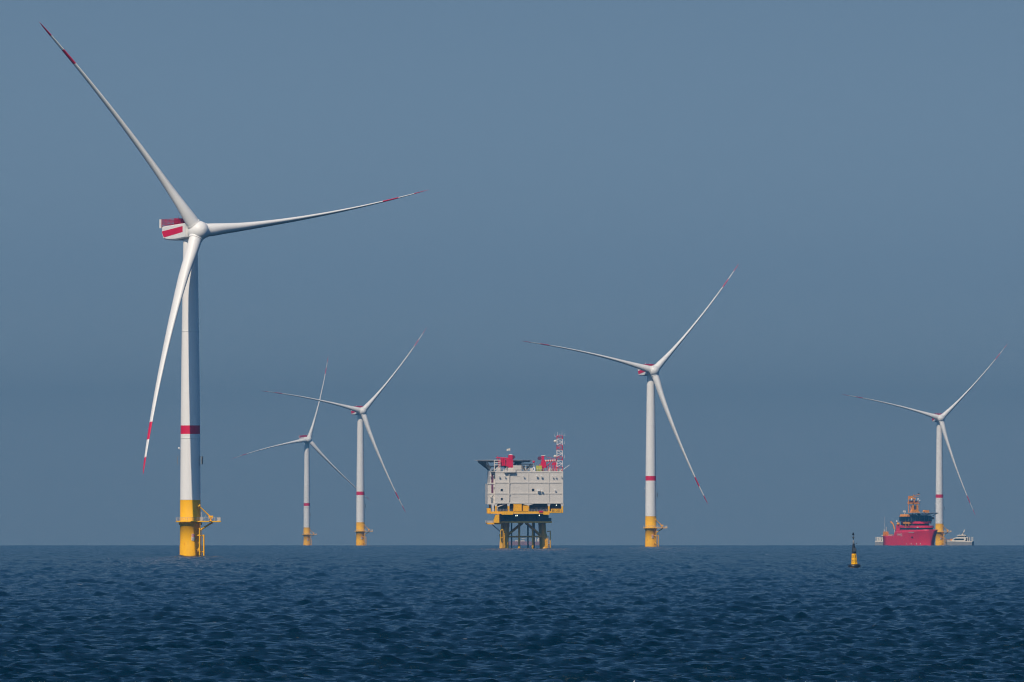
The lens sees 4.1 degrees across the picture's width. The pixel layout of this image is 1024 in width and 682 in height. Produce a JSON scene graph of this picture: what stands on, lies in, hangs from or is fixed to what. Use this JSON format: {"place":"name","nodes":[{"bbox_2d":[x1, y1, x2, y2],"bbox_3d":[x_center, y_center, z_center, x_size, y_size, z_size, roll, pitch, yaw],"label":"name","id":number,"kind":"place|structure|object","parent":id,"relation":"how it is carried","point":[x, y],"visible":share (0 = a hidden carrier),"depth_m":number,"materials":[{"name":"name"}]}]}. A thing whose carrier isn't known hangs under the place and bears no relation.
{"place":"outdoors","nodes":[
{"label":"outdoors","id":0,"kind":"place"},
{"bbox_2d":[0,545,1023,681],"bbox_3d":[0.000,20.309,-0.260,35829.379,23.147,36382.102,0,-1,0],"label":"sea","id":1,"kind":"structure","parent":0,"point":[496,613],"depth_m":1471.74,"materials":[{"name":"liquid"}]},
{"bbox_2d":[40,23,425,555],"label":"wind turbine","id":2,"kind":"object","parent":1,"relation":"in","point":[190,229],"visible":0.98,"depth_m":4647.09,"materials":[{"name":"white paint"}]},
{"bbox_2d":[232,359,370,544],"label":"wind turbine","id":3,"kind":"object","parent":1,"relation":"in","point":[306,439],"visible":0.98,"depth_m":14196.40,"materials":[{"name":"white paint"}]},
{"bbox_2d":[265,332,423,545],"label":"wind turbine","id":4,"kind":"object","parent":1,"relation":"in","point":[360,412],"visible":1,"depth_m":11251.52,"materials":[{"name":"white paint"}]},
{"bbox_2d":[476,432,568,548],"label":"offshore substation","id":5,"kind":"object","parent":1,"relation":"in","point":[539,493],"visible":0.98,"depth_m":7133.53,"materials":[{"name":"grey paint"}]},
{"bbox_2d":[513,504,521,510],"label":"container","id":6,"kind":"object","parent":5,"relation":"on","point":[517,507],"visible":1,"depth_m":7132.22,"materials":[{"name":"metal"}]},
{"bbox_2d":[513,465,521,470],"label":"container","id":7,"kind":"object","parent":5,"relation":"on","point":[518,467],"visible":1,"depth_m":7132.86,"materials":[{"name":"white metal"}]},
{"bbox_2d":[523,505,527,510],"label":"container","id":8,"kind":"object","parent":5,"relation":"on","point":[525,507],"visible":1,"depth_m":7132.38,"materials":[{"name":"metal"}]},
{"bbox_2d":[509,537,538,544],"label":"cargo ship","id":9,"kind":"object","parent":1,"relation":"on","point":[522,542],"visible":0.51,"depth_m":17391.27,"materials":[{"name":"beige paint"}]},
{"bbox_2d":[524,265,737,546],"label":"wind turbine","id":10,"kind":"object","parent":1,"relation":"in","point":[650,372],"visible":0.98,"depth_m":8596.77,"materials":[{"name":"white paint"}]},
{"bbox_2d":[848,533,860,567],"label":"cardinal buoy","id":11,"kind":"object","parent":1,"relation":"on","point":[853,564],"visible":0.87,"depth_m":3189.11,"materials":[{"name":"black paint"}]},
{"bbox_2d":[875,530,891,544],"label":"crew boat","id":12,"kind":"object","parent":1,"relation":"on","point":[879,541],"visible":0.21,"depth_m":11956.63,"materials":[{"name":"beige paint"}]},
{"bbox_2d":[883,493,938,544],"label":"service ship","id":13,"kind":"object","parent":1,"relation":"on","point":[914,529],"visible":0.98,"depth_m":11729.05,"materials":[{"name":"red paint"}]},
{"bbox_2d":[842,346,1005,544],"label":"wind turbine","id":14,"kind":"object","parent":1,"relation":"in","point":[939,418],"visible":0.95,"depth_m":11896.41,"materials":[{"name":"white paint"}]},
{"bbox_2d":[944,529,973,544],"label":"crew boat","id":15,"kind":"object","parent":1,"relation":"on","point":[962,539],"visible":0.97,"depth_m":11895.49,"materials":[{"name":"beige paint"}]},
{"bbox_2d":[0,0,1023,544],"label":"sky","id":16,"kind":"structure","parent":0,"point":[593,174],"materials":[{"name":"blue"}]}
]}

